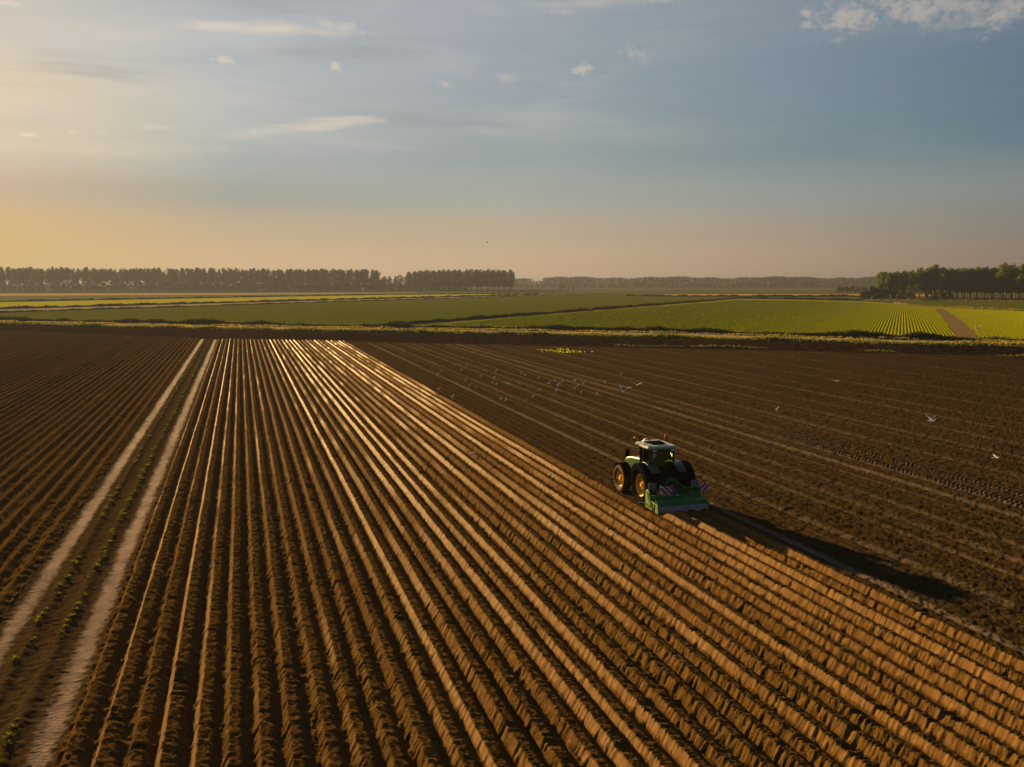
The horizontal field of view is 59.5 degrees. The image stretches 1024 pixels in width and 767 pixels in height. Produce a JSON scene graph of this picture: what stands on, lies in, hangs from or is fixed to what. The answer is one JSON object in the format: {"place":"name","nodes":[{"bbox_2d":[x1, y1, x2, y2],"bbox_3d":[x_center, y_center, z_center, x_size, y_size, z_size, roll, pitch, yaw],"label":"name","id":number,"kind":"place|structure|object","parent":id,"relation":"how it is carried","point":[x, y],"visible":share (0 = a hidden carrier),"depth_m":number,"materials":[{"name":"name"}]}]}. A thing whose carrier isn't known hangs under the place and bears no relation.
{"place":"outdoors","nodes":[
{"label":"outdoors","id":0,"kind":"place"},
{"bbox_2d":[0,330,199,617],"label":"ridged field","id":1,"kind":"structure","parent":0,"point":[74,408],"depth_m":75.84,"materials":[{"name":"soil"}]},
{"bbox_2d":[0,338,217,766],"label":"wheel track","id":2,"kind":"structure","parent":0,"point":[44,677],"depth_m":33.55,"materials":[{"name":"soil"}]},
{"bbox_2d":[0,293,352,295],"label":"ripe field","id":3,"kind":"structure","parent":0,"point":[158,294],"depth_m":911.20,"materials":[{"name":"yellow plant"}]},
{"bbox_2d":[0,293,473,300],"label":"dull field","id":4,"kind":"structure","parent":0,"point":[17,298],"depth_m":721.37,"materials":[{"name":"green plant"}]},
{"bbox_2d":[0,294,502,306],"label":"bright field","id":5,"kind":"structure","parent":0,"point":[55,303],"depth_m":564.00,"materials":[{"name":"green plant"}]},
{"bbox_2d":[0,292,538,301],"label":"ditch vegetation","id":6,"kind":"object","parent":5,"relation":"on","point":[79,299],"visible":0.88,"depth_m":660.50,"materials":[{"name":"green plant"}]},
{"bbox_2d":[0,295,520,310],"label":"dirt path","id":7,"kind":"structure","parent":0,"point":[193,304],"depth_m":443.23,"materials":[{"name":"brown soil"}]},
{"bbox_2d":[0,293,537,308],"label":"ditch vegetation","id":8,"kind":"object","parent":7,"relation":"on","point":[56,306],"visible":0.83,"depth_m":501.90,"materials":[{"name":"green plant"}]},
{"bbox_2d":[0,294,862,324],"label":"dark field","id":9,"kind":"structure","parent":0,"point":[365,312],"depth_m":378.35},
{"bbox_2d":[0,293,620,312],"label":"ditch vegetation","id":10,"kind":"object","parent":9,"relation":"on","point":[96,308],"visible":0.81,"depth_m":457.54,"materials":[{"name":"green plant"}]},
{"bbox_2d":[387,297,738,323],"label":"ditch vegetation","id":11,"kind":"object","parent":9,"relation":"on","point":[531,313],"visible":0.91,"depth_m":329.82,"materials":[{"name":"green plant"}]},
{"bbox_2d":[625,294,860,296],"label":"ditch vegetation","id":12,"kind":"object","parent":9,"relation":"on","point":[810,295],"visible":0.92,"depth_m":719.22,"materials":[{"name":"green plant"}]},
{"bbox_2d":[0,324,1023,356],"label":"headland field","id":13,"kind":"structure","parent":0,"point":[556,340],"depth_m":176.35,"materials":[{"name":"soil"}]},
{"bbox_2d":[614,344,1023,356],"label":"weeds","id":14,"kind":"object","parent":13,"relation":"on","point":[734,346],"visible":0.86,"depth_m":157.66,"materials":[{"name":"green plant"}]},
{"bbox_2d":[0,283,1023,764],"bbox_3d":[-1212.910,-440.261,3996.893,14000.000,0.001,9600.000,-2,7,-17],"label":"ground","id":15,"kind":"structure","parent":0,"point":[662,289],"depth_m":1112.01,"materials":[{"name":"green plant"}]},
{"bbox_2d":[0,267,6,291],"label":"poplar tree","id":16,"kind":"object","parent":15,"relation":"on","point":[2,277],"visible":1,"depth_m":1101.58,"materials":[{"name":"green plant"}]},
{"bbox_2d":[4,267,11,291],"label":"poplar tree","id":17,"kind":"object","parent":15,"relation":"on","point":[8,271],"visible":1,"depth_m":1104.65,"materials":[{"name":"green plant"}]},
{"bbox_2d":[11,268,18,291],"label":"poplar tree","id":18,"kind":"object","parent":15,"relation":"on","point":[14,275],"visible":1,"depth_m":1103.80,"materials":[{"name":"green plant"}]},
{"bbox_2d":[16,268,23,291],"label":"poplar tree","id":19,"kind":"object","parent":15,"relation":"on","point":[18,270],"visible":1,"depth_m":1107.24,"materials":[{"name":"green plant"}]},
{"bbox_2d":[24,268,31,291],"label":"poplar tree","id":20,"kind":"object","parent":15,"relation":"on","point":[27,278],"visible":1,"depth_m":1107.63,"materials":[{"name":"green plant"}]},
{"bbox_2d":[33,268,41,290],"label":"poplar tree","id":21,"kind":"object","parent":15,"relation":"on","point":[37,276],"visible":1,"depth_m":1110.25,"materials":[{"name":"green plant"}]},
{"bbox_2d":[45,268,51,290],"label":"poplar tree","id":22,"kind":"object","parent":15,"relation":"on","point":[48,274],"visible":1,"depth_m":1113.13,"materials":[{"name":"green plant"}]},
{"bbox_2d":[52,268,62,290],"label":"poplar tree","id":23,"kind":"object","parent":15,"relation":"on","point":[56,271],"visible":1,"depth_m":1115.91,"materials":[{"name":"green plant"}]},
{"bbox_2d":[58,267,65,290],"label":"poplar tree","id":24,"kind":"object","parent":15,"relation":"on","point":[61,275],"visible":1,"depth_m":1118.20,"materials":[{"name":"green plant"}]},
{"bbox_2d":[62,267,71,290],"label":"poplar tree","id":25,"kind":"object","parent":15,"relation":"on","point":[67,275],"visible":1,"depth_m":1117.41,"materials":[{"name":"green plant"}]},
{"bbox_2d":[70,268,76,290],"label":"poplar tree","id":26,"kind":"object","parent":15,"relation":"on","point":[73,277],"visible":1,"depth_m":1120.99,"materials":[{"name":"green plant"}]},
{"bbox_2d":[74,268,81,289],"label":"poplar tree","id":27,"kind":"object","parent":15,"relation":"on","point":[78,274],"visible":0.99,"depth_m":1122.79,"materials":[{"name":"green plant"}]},
{"bbox_2d":[82,266,89,290],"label":"poplar tree","id":28,"kind":"object","parent":15,"relation":"on","point":[87,276],"visible":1,"depth_m":1124.29,"materials":[{"name":"green plant"}]},
{"bbox_2d":[89,268,96,290],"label":"poplar tree","id":29,"kind":"object","parent":15,"relation":"on","point":[93,272],"visible":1,"depth_m":1128.41,"materials":[{"name":"green plant"}]},
{"bbox_2d":[107,268,114,290],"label":"poplar tree","id":30,"kind":"object","parent":15,"relation":"on","point":[109,277],"visible":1,"depth_m":1133.29,"materials":[{"name":"green plant"}]},
{"bbox_2d":[112,269,119,284],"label":"poplar tree","id":31,"kind":"object","parent":15,"relation":"on","point":[115,277],"visible":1,"depth_m":1133.00,"materials":[{"name":"green plant"}]},
{"bbox_2d":[119,268,125,290],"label":"poplar tree","id":32,"kind":"object","parent":15,"relation":"on","point":[122,275],"visible":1,"depth_m":1136.76,"materials":[{"name":"green plant"}]},
{"bbox_2d":[132,268,139,290],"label":"poplar tree","id":33,"kind":"object","parent":15,"relation":"on","point":[135,276],"visible":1,"depth_m":1139.87,"materials":[{"name":"green plant"}]},
{"bbox_2d":[149,268,158,284],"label":"poplar tree","id":34,"kind":"object","parent":15,"relation":"on","point":[154,271],"visible":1,"depth_m":1141.47,"materials":[{"name":"green plant"}]},
{"bbox_2d":[156,268,163,290],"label":"poplar tree","id":35,"kind":"object","parent":15,"relation":"on","point":[159,275],"visible":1,"depth_m":1145.90,"materials":[{"name":"green plant"}]},
{"bbox_2d":[168,269,175,290],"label":"poplar tree","id":36,"kind":"object","parent":15,"relation":"on","point":[172,282],"visible":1,"depth_m":1147.18,"materials":[{"name":"green plant"}]},
{"bbox_2d":[172,269,179,290],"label":"poplar tree","id":37,"kind":"object","parent":15,"relation":"on","point":[176,277],"visible":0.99,"depth_m":1150.63,"materials":[{"name":"green plant"}]},
{"bbox_2d":[188,269,197,290],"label":"poplar tree","id":38,"kind":"object","parent":15,"relation":"on","point":[190,276],"visible":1,"depth_m":1153.34,"materials":[{"name":"green plant"}]},
{"bbox_2d":[195,268,203,290],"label":"poplar tree","id":39,"kind":"object","parent":15,"relation":"on","point":[199,270],"visible":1,"depth_m":1154.92,"materials":[{"name":"green plant"}]},
{"bbox_2d":[216,269,221,290],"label":"poplar tree","id":40,"kind":"object","parent":15,"relation":"on","point":[218,277],"visible":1,"depth_m":1161.57,"materials":[{"name":"green plant"}]},
{"bbox_2d":[225,268,232,290],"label":"poplar tree","id":41,"kind":"object","parent":15,"relation":"on","point":[227,278],"visible":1,"depth_m":1164.54,"materials":[{"name":"green plant"}]},
{"bbox_2d":[233,268,239,285],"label":"poplar tree","id":42,"kind":"object","parent":15,"relation":"on","point":[236,277],"visible":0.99,"depth_m":1163.36,"materials":[{"name":"green plant"}]},
{"bbox_2d":[247,268,253,290],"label":"poplar tree","id":43,"kind":"object","parent":15,"relation":"on","point":[251,274],"visible":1,"depth_m":1166.73,"materials":[{"name":"green plant"}]},
{"bbox_2d":[259,268,266,290],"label":"poplar tree","id":44,"kind":"object","parent":15,"relation":"on","point":[262,276],"visible":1,"depth_m":1171.12,"materials":[{"name":"green plant"}]},
{"bbox_2d":[286,269,293,290],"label":"poplar tree","id":45,"kind":"object","parent":15,"relation":"on","point":[289,273],"visible":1,"depth_m":1178.51,"materials":[{"name":"green plant"}]},
{"bbox_2d":[308,269,316,290],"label":"poplar tree","id":46,"kind":"object","parent":15,"relation":"on","point":[313,274],"visible":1,"depth_m":1182.13,"materials":[{"name":"green plant"}]},
{"bbox_2d":[321,269,328,284],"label":"poplar tree","id":47,"kind":"object","parent":15,"relation":"on","point":[325,278],"visible":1,"depth_m":1187.63,"materials":[{"name":"green plant"}]},
{"bbox_2d":[369,269,375,290],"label":"poplar tree","id":48,"kind":"object","parent":15,"relation":"on","point":[372,276],"visible":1,"depth_m":1198.11,"materials":[{"name":"green plant"}]},
{"bbox_2d":[422,269,430,285],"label":"broadleaf tree","id":49,"kind":"object","parent":15,"relation":"on","point":[427,275],"visible":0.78,"depth_m":1198.16,"materials":[{"name":"green plant"}]},
{"bbox_2d":[430,270,437,290],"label":"broadleaf tree","id":50,"kind":"object","parent":15,"relation":"on","point":[433,274],"visible":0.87,"depth_m":1199.43,"materials":[{"name":"green plant"}]},
{"bbox_2d":[444,269,451,290],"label":"broadleaf tree","id":51,"kind":"object","parent":15,"relation":"on","point":[448,274],"visible":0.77,"depth_m":1200.06,"materials":[{"name":"green plant"}]},
{"bbox_2d":[455,269,462,285],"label":"broadleaf tree","id":52,"kind":"object","parent":15,"relation":"on","point":[459,277],"visible":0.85,"depth_m":1197.78,"materials":[{"name":"green plant"}]},
{"bbox_2d":[462,269,469,284],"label":"broadleaf tree","id":53,"kind":"object","parent":15,"relation":"on","point":[466,276],"visible":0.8,"depth_m":1199.72,"materials":[{"name":"green plant"}]},
{"bbox_2d":[467,268,474,290],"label":"broadleaf tree","id":54,"kind":"object","parent":15,"relation":"on","point":[471,278],"visible":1,"depth_m":1203.84,"materials":[{"name":"green plant"}]},
{"bbox_2d":[472,269,480,287],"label":"broadleaf tree","id":55,"kind":"object","parent":15,"relation":"on","point":[477,278],"visible":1,"depth_m":1198.30,"materials":[{"name":"green plant"}]},
{"bbox_2d":[484,268,492,290],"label":"broadleaf tree","id":56,"kind":"object","parent":15,"relation":"on","point":[488,280],"visible":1,"depth_m":1199.26,"materials":[{"name":"green plant"}]},
{"bbox_2d":[495,269,502,290],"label":"broadleaf tree","id":57,"kind":"object","parent":15,"relation":"on","point":[499,280],"visible":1,"depth_m":1200.06,"materials":[{"name":"green plant"}]},
{"bbox_2d":[500,270,506,290],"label":"broadleaf tree","id":58,"kind":"object","parent":15,"relation":"on","point":[503,282],"visible":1,"depth_m":1201.76,"materials":[{"name":"green plant"}]},
{"bbox_2d":[506,269,514,290],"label":"broadleaf tree","id":59,"kind":"object","parent":15,"relation":"on","point":[510,279],"visible":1,"depth_m":1206.18,"materials":[{"name":"green plant"}]},
{"bbox_2d":[0,319,1023,346],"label":"verge","id":60,"kind":"structure","parent":15,"relation":"on","point":[467,328],"depth_m":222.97,"materials":[{"name":"green plant"}]},
{"bbox_2d":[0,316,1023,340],"bbox_3d":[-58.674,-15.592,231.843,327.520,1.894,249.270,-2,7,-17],"label":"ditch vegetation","id":61,"kind":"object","parent":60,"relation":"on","point":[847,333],"visible":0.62,"depth_m":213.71,"materials":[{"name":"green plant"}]},
{"bbox_2d":[508,276,877,287],"bbox_3d":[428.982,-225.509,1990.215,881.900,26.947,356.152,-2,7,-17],"label":"woods","id":62,"kind":"object","parent":15,"relation":"on","point":[750,281],"visible":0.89,"depth_m":1930.77,"materials":[{"name":"green plant"}]},
{"bbox_2d":[739,296,861,300],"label":"ditch vegetation","id":63,"kind":"object","parent":15,"relation":"on","point":[809,298],"visible":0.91,"depth_m":596.04,"materials":[{"name":"green plant"}]},
{"bbox_2d":[877,272,887,291],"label":"poplar tree","id":64,"kind":"object","parent":15,"relation":"on","point":[883,278],"visible":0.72,"depth_m":638.35,"materials":[{"name":"green plant"}]},
{"bbox_2d":[883,272,893,297],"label":"poplar tree","id":65,"kind":"object","parent":15,"relation":"on","point":[889,276],"visible":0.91,"depth_m":632.64,"materials":[{"name":"green plant"}]},
{"bbox_2d":[892,271,900,298],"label":"poplar tree","id":66,"kind":"object","parent":15,"relation":"on","point":[896,281],"visible":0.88,"depth_m":633.06,"materials":[{"name":"green plant"}]},
{"bbox_2d":[898,270,909,291],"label":"poplar tree","id":67,"kind":"object","parent":15,"relation":"on","point":[904,278],"visible":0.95,"depth_m":629.05,"materials":[{"name":"green plant"}]},
{"bbox_2d":[906,269,917,298],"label":"poplar tree","id":68,"kind":"object","parent":15,"relation":"on","point":[912,276],"visible":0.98,"depth_m":629.52,"materials":[{"name":"green plant"}]},
{"bbox_2d":[915,267,926,298],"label":"poplar tree","id":69,"kind":"object","parent":15,"relation":"on","point":[920,275],"visible":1,"depth_m":627.09,"materials":[{"name":"green plant"}]},
{"bbox_2d":[921,267,933,292],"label":"poplar tree","id":70,"kind":"object","parent":15,"relation":"on","point":[926,283],"visible":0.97,"depth_m":623.92,"materials":[{"name":"green plant"}]},
{"bbox_2d":[929,265,942,291],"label":"poplar tree","id":71,"kind":"object","parent":15,"relation":"on","point":[936,274],"visible":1,"depth_m":620.51,"materials":[{"name":"green plant"}]},
{"bbox_2d":[937,267,948,291],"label":"poplar tree","id":72,"kind":"object","parent":15,"relation":"on","point":[942,282],"visible":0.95,"depth_m":620.00,"materials":[{"name":"green plant"}]},
{"bbox_2d":[865,299,1023,301],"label":"grass strip","id":73,"kind":"object","parent":15,"relation":"on","point":[936,299],"depth_m":595.20,"materials":[{"name":"green plant"}]},
{"bbox_2d":[866,286,879,299],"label":"bush","id":74,"kind":"object","parent":73,"relation":"on","point":[874,290],"visible":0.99,"depth_m":594.43,"materials":[{"name":"green plant"}]},
{"bbox_2d":[875,285,887,299],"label":"bush","id":75,"kind":"object","parent":73,"relation":"on","point":[881,294],"visible":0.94,"depth_m":594.03,"materials":[{"name":"green plant"}]},
{"bbox_2d":[883,289,895,298],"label":"bush","id":76,"kind":"object","parent":73,"relation":"on","point":[886,293],"visible":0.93,"depth_m":594.07,"materials":[{"name":"green plant"}]},
{"bbox_2d":[873,299,1023,300],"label":"ditch vegetation","id":77,"kind":"object","parent":73,"relation":"on","point":[957,300],"visible":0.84,"depth_m":555.69,"materials":[{"name":"green plant"}]},
{"bbox_2d":[995,262,1009,299],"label":"poplar tree","id":78,"kind":"object","parent":73,"relation":"on","point":[1002,277],"visible":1,"depth_m":582.93,"materials":[{"name":"green plant"}]},
{"bbox_2d":[1005,263,1019,299],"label":"poplar tree","id":79,"kind":"object","parent":73,"relation":"on","point":[1012,271],"visible":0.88,"depth_m":579.57,"materials":[{"name":"green plant"}]},
{"bbox_2d":[1013,263,1023,299],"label":"poplar tree","id":80,"kind":"object","parent":73,"relation":"on","point":[1020,288],"visible":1,"depth_m":572.34,"materials":[{"name":"green plant"}]},
{"bbox_2d":[944,267,957,298],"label":"poplar tree","id":81,"kind":"object","parent":15,"relation":"on","point":[949,282],"visible":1,"depth_m":614.90,"materials":[{"name":"green plant"}]},
{"bbox_2d":[952,267,961,298],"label":"poplar tree","id":82,"kind":"object","parent":15,"relation":"on","point":[956,289],"visible":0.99,"depth_m":614.82,"materials":[{"name":"green plant"}]},
{"bbox_2d":[936,309,978,337],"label":"bare strip","id":83,"kind":"object","parent":15,"relation":"on","point":[958,327],"visible":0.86,"depth_m":237.89,"materials":[{"name":"soil"}]},
{"bbox_2d":[958,267,970,298],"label":"poplar tree","id":84,"kind":"object","parent":15,"relation":"on","point":[964,284],"visible":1,"depth_m":610.28,"materials":[{"name":"green plant"}]},
{"bbox_2d":[965,267,975,298],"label":"poplar tree","id":85,"kind":"object","parent":15,"relation":"on","point":[971,280],"visible":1,"depth_m":607.16,"materials":[{"name":"green plant"}]},
{"bbox_2d":[970,267,984,298],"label":"poplar tree","id":86,"kind":"object","parent":15,"relation":"on","point":[977,274],"visible":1,"depth_m":603.13,"materials":[{"name":"green plant"}]},
{"bbox_2d":[979,266,991,298],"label":"poplar tree","id":87,"kind":"object","parent":15,"relation":"on","point":[985,286],"visible":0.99,"depth_m":600.60,"materials":[{"name":"green plant"}]},
{"bbox_2d":[987,268,998,299],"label":"poplar tree","id":88,"kind":"object","parent":15,"relation":"on","point":[993,283],"visible":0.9,"depth_m":595.32,"materials":[{"name":"green plant"}]},
{"bbox_2d":[0,0,1023,282],"label":"sky","id":89,"kind":"structure","parent":0,"point":[602,139],"materials":[{"name":"blue"}]},
{"bbox_2d":[33,322,993,341],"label":"dirt road","id":90,"kind":"structure","parent":0,"point":[610,332],"depth_m":201.20,"materials":[{"name":"brown soil"}]},
{"bbox_2d":[348,341,690,511],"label":"bare field","id":91,"kind":"structure","parent":0,"point":[596,467],"depth_m":71.02,"materials":[{"name":"soil"}]},
{"bbox_2d":[613,435,695,503],"bbox_3d":[7.513,4.439,48.373,2.820,3.310,5.357,-2,7,-17],"label":"tractor","id":92,"kind":"object","parent":91,"relation":"on","point":[642,470],"visible":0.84,"depth_m":47.10,"materials":[{"name":"metal"}]},
{"bbox_2d":[638,477,708,513],"bbox_3d":[8.224,5.601,45.611,3.379,1.420,2.087,-2,7,-17],"label":"ridging machine","id":93,"kind":"object","parent":92,"relation":"attached to","point":[665,500],"visible":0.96,"depth_m":45.17,"materials":[{"name":"metal"}]},
{"bbox_2d":[55,338,1023,766],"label":"ridged field","id":94,"kind":"structure","parent":0,"point":[349,554],"depth_m":29.73,"materials":[{"name":"soil"}]},
{"bbox_2d":[364,342,1023,658],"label":"bare field","id":95,"kind":"structure","parent":0,"point":[969,396],"depth_m":66.95,"materials":[{"name":"soil"}]},
{"bbox_2d":[422,299,1023,338],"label":"crop field","id":96,"kind":"structure","parent":0,"point":[833,316],"depth_m":292.60,"materials":[{"name":"green plant"}]},
{"bbox_2d":[635,294,946,295],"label":"ripe field","id":97,"kind":"structure","parent":0,"point":[779,294],"depth_m":836.44,"materials":[{"name":"plant"}]},
{"bbox_2d":[654,508,1023,715],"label":"ridged field","id":98,"kind":"structure","parent":0,"point":[993,672],"depth_m":30.93,"materials":[{"name":"soil"}]},
{"bbox_2d":[875,301,1023,309],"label":"dull field","id":99,"kind":"structure","parent":0,"point":[1010,305],"depth_m":462.39,"materials":[{"name":"green plant"}]},
{"bbox_2d":[894,302,1023,310],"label":"ditch vegetation","id":100,"kind":"object","parent":99,"relation":"on","point":[901,303],"visible":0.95,"depth_m":402.15,"materials":[{"name":"green plant"}]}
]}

